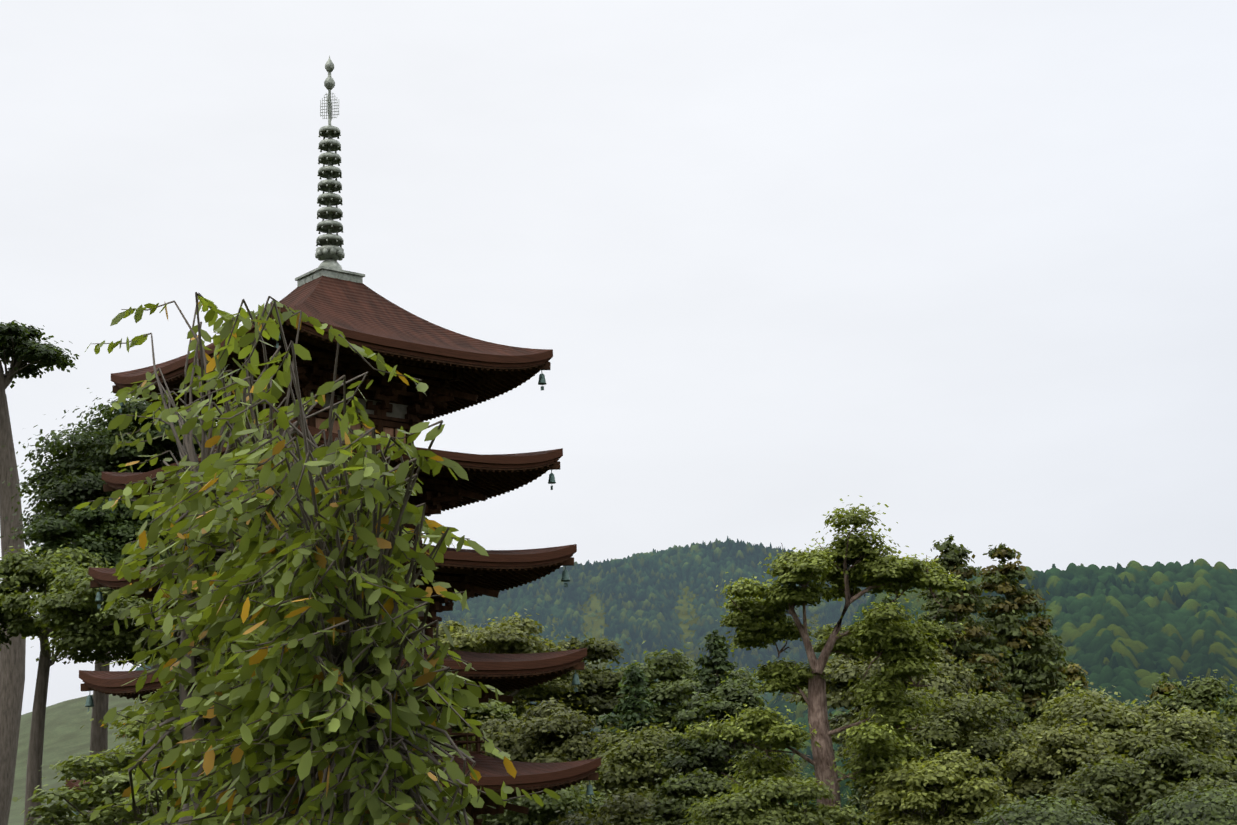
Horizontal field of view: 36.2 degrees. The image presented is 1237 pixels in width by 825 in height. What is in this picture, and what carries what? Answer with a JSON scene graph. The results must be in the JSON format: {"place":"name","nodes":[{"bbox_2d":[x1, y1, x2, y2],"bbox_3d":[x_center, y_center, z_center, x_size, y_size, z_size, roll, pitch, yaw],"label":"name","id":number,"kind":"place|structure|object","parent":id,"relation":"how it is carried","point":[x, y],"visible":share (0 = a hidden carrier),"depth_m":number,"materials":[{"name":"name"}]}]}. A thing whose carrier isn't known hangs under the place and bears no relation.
{"place":"outdoors","nodes":[
{"label":"outdoors","id":0,"kind":"place"},
{"bbox_2d":[8,586,820,824],"bbox_3d":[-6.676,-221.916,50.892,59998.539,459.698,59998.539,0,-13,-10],"label":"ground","id":1,"kind":"structure","parent":0,"point":[65,736],"depth_m":2568.67,"materials":[{"name":"green plant"}]},
{"bbox_2d":[0,320,78,824],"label":"tree","id":2,"kind":"object","parent":1,"relation":"on","point":[20,347],"visible":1,"depth_m":129.18,"materials":[{"name":"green plant"}]},
{"bbox_2d":[0,545,116,824],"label":"tree","id":3,"kind":"object","parent":1,"relation":"on","point":[22,572],"visible":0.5,"depth_m":84.33,"materials":[{"name":"green plant"}]},
{"bbox_2d":[8,498,170,815],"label":"tree","id":4,"kind":"object","parent":1,"relation":"on","point":[109,540],"visible":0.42,"depth_m":90.05,"materials":[{"name":"green plant"}]},
{"bbox_2d":[10,559,177,666],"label":"tree","id":5,"kind":"object","parent":1,"relation":"on","point":[89,623],"visible":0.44,"depth_m":79.78,"materials":[{"name":"green plant"}]},
{"bbox_2d":[12,739,179,824],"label":"maple tree","id":6,"kind":"object","parent":1,"relation":"on","point":[94,794],"visible":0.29,"depth_m":26.98,"materials":[{"name":"green plant"}]},
{"bbox_2d":[0,388,229,704],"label":"tree","id":7,"kind":"object","parent":1,"relation":"on","point":[70,480],"visible":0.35,"depth_m":94.92,"materials":[{"name":"green plant"}]},
{"bbox_2d":[57,689,445,820],"bbox_3d":[-6.517,7.582,34.369,7.102,5.897,6.973,0,-13,-10],"label":"tree","id":8,"kind":"object","parent":1,"relation":"on","point":[131,730],"depth_m":33.20,"materials":[{"name":"green plant"}]},
{"bbox_2d":[74,292,560,824],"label":"cherry tree","id":9,"kind":"object","parent":1,"relation":"on","point":[292,692],"visible":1,"depth_m":6.77,"materials":[{"name":"green plant"}]},
{"bbox_2d":[66,55,600,824],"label":"pagoda","id":10,"kind":"object","parent":1,"relation":"on","point":[454,371],"visible":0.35,"depth_m":66.62,"materials":[{"name":"brown wood"}]},
{"bbox_2d":[450,699,519,750],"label":"tree","id":11,"kind":"object","parent":1,"relation":"on","point":[498,710],"visible":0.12,"depth_m":101.48,"materials":[{"name":"green plant"}]},
{"bbox_2d":[134,536,872,824],"bbox_3d":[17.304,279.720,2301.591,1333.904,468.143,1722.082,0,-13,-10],"label":"hill forest","id":12,"kind":"object","parent":1,"relation":"on","point":[654,582],"visible":0.02,"depth_m":2842.45,"materials":[{"name":"green plant"}]},
{"bbox_2d":[433,609,595,716],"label":"tree","id":13,"kind":"object","parent":1,"relation":"on","point":[512,636],"visible":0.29,"depth_m":122.46,"materials":[{"name":"green plant"}]},
{"bbox_2d":[450,695,622,784],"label":"tree","id":14,"kind":"object","parent":1,"relation":"on","point":[547,733],"visible":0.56,"depth_m":93.58,"materials":[{"name":"green plant"}]},
{"bbox_2d":[473,777,620,824],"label":"tree","id":15,"kind":"object","parent":1,"relation":"on","point":[572,797],"visible":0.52,"depth_m":75.37,"materials":[{"name":"green plant"}]},
{"bbox_2d":[493,632,643,733],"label":"tree","id":16,"kind":"object","parent":1,"relation":"on","point":[601,696],"visible":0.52,"depth_m":131.20,"materials":[{"name":"green plant"}]},
{"bbox_2d":[572,712,631,823],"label":"tree","id":17,"kind":"object","parent":1,"relation":"on","point":[609,718],"visible":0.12,"depth_m":98.29,"materials":[{"name":"green plant"}]},
{"bbox_2d":[536,783,690,824],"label":"tree","id":18,"kind":"object","parent":1,"relation":"on","point":[625,811],"visible":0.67,"depth_m":70.74,"materials":[{"name":"green plant"}]},
{"bbox_2d":[566,715,704,821],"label":"tree","id":19,"kind":"object","parent":1,"relation":"on","point":[644,748],"visible":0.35,"depth_m":87.71,"materials":[{"name":"green plant"}]},
{"bbox_2d":[613,663,662,765],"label":"conifer tree","id":20,"kind":"object","parent":1,"relation":"on","point":[633,675],"visible":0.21,"depth_m":113.35,"materials":[{"name":"green plant"}]},
{"bbox_2d":[591,641,775,734],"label":"tree","id":21,"kind":"object","parent":1,"relation":"on","point":[675,685],"visible":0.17,"depth_m":136.38,"materials":[{"name":"green plant"}]},
{"bbox_2d":[636,767,745,824],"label":"tree","id":22,"kind":"object","parent":1,"relation":"on","point":[698,785],"visible":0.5,"depth_m":67.78,"materials":[{"name":"green plant"}]},
{"bbox_2d":[678,630,755,759],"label":"conifer tree","id":23,"kind":"object","parent":1,"relation":"on","point":[717,664],"visible":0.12,"depth_m":123.65,"materials":[{"name":"green plant"}]},
{"bbox_2d":[650,676,805,782],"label":"tree","id":24,"kind":"object","parent":1,"relation":"on","point":[708,755],"visible":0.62,"depth_m":77.70,"materials":[{"name":"green plant"}]},
{"bbox_2d":[682,772,871,824],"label":"tree","id":25,"kind":"object","parent":1,"relation":"on","point":[764,803],"visible":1,"depth_m":43.38,"materials":[{"name":"green plant"}]},
{"bbox_2d":[672,495,968,809],"bbox_3d":[5.626,8.134,51.301,7.338,11.565,5.910,-10,-15,32],"label":"pine tree","id":26,"kind":"object","parent":1,"relation":"on","point":[906,647],"visible":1,"depth_m":51.05,"materials":[{"name":"green plant"}]},
{"bbox_2d":[843,596,898,824],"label":"tree","id":27,"kind":"object","parent":1,"relation":"on","point":[857,792],"depth_m":101.26,"materials":[{"name":"green plant"}]},
{"bbox_2d":[847,821,916,824],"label":"tree","id":28,"kind":"object","parent":1,"relation":"on","point":[864,823],"visible":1,"depth_m":42.90,"materials":[{"name":"green plant"}]},
{"bbox_2d":[774,643,992,748],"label":"tree","id":29,"kind":"object","parent":1,"relation":"on","point":[840,667],"visible":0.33,"depth_m":75.21,"materials":[{"name":"green plant"}]},
{"bbox_2d":[809,680,1049,812],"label":"tree","id":30,"kind":"object","parent":1,"relation":"on","point":[950,724],"visible":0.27,"depth_m":68.47,"materials":[{"name":"green plant"}]},
{"bbox_2d":[860,746,1025,824],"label":"tree","id":31,"kind":"object","parent":1,"relation":"on","point":[915,789],"visible":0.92,"depth_m":47.54,"materials":[{"name":"green plant"}]},
{"bbox_2d":[947,614,977,662],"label":"conifer tree","id":32,"kind":"object","parent":1,"relation":"on","point":[972,618],"depth_m":96.01,"materials":[{"name":"green plant"}]},
{"bbox_2d":[891,534,1051,824],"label":"conifer tree","id":33,"kind":"object","parent":1,"relation":"on","point":[962,602],"visible":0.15,"depth_m":83.90,"materials":[{"name":"green plant"}]},
{"bbox_2d":[766,558,1236,811],"bbox_3d":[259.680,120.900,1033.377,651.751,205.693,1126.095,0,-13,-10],"label":"forest hill","id":34,"kind":"structure","parent":1,"relation":"on","point":[1132,630],"depth_m":1274.02,"materials":[{"name":"green plant"}]},
{"bbox_2d":[965,542,1080,729],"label":"conifer tree","id":35,"kind":"object","parent":1,"relation":"on","point":[1015,631],"visible":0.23,"depth_m":88.99,"materials":[{"name":"green plant"}]},
{"bbox_2d":[972,668,1084,727],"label":"tree","id":36,"kind":"object","parent":1,"relation":"on","point":[1042,691],"depth_m":90.03,"materials":[{"name":"green plant"}]},
{"bbox_2d":[971,794,1114,824],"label":"round shrub","id":37,"kind":"object","parent":1,"relation":"on","point":[1061,814],"visible":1,"depth_m":28.20,"materials":[{"name":"green plant"}]},
{"bbox_2d":[1020,610,1081,690],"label":"conifer tree","id":38,"kind":"object","parent":1,"relation":"on","point":[1038,614],"depth_m":106.94,"materials":[{"name":"green plant"}]},
{"bbox_2d":[975,712,1143,814],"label":"tree","id":39,"kind":"object","parent":1,"relation":"on","point":[1067,747],"visible":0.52,"depth_m":65.80,"materials":[{"name":"green plant"}]},
{"bbox_2d":[1057,661,1137,821],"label":"tree","id":40,"kind":"object","parent":1,"relation":"on","point":[1074,673],"visible":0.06,"depth_m":96.33,"materials":[{"name":"green plant"}]},
{"bbox_2d":[1010,682,1236,767],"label":"tree","id":41,"kind":"object","parent":1,"relation":"on","point":[1127,727],"visible":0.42,"depth_m":76.81,"materials":[{"name":"green plant"}]},
{"bbox_2d":[1046,736,1236,824],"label":"tree","id":42,"kind":"object","parent":1,"relation":"on","point":[1178,767],"visible":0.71,"depth_m":55.92,"materials":[{"name":"green plant"}]},
{"bbox_2d":[1131,672,1182,820],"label":"tree","id":43,"kind":"object","parent":1,"relation":"on","point":[1160,687],"visible":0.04,"depth_m":100.03,"materials":[{"name":"green plant"}]},
{"bbox_2d":[1122,706,1236,813],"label":"tree","id":44,"kind":"object","parent":1,"relation":"on","point":[1230,737],"visible":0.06,"depth_m":80.17,"materials":[{"name":"green plant"}]},
{"bbox_2d":[1126,785,1236,824],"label":"round shrub","id":45,"kind":"object","parent":1,"relation":"on","point":[1213,808],"visible":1,"depth_m":29.49,"materials":[{"name":"green plant"}]},
{"bbox_2d":[1147,669,1236,764],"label":"tree","id":46,"kind":"object","parent":1,"relation":"on","point":[1198,694],"visible":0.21,"depth_m":84.44,"materials":[{"name":"green plant"}]},
{"bbox_2d":[0,0,1236,714],"label":"sky","id":47,"kind":"structure","parent":0,"point":[966,269],"materials":[{"name":"white"}]}
]}

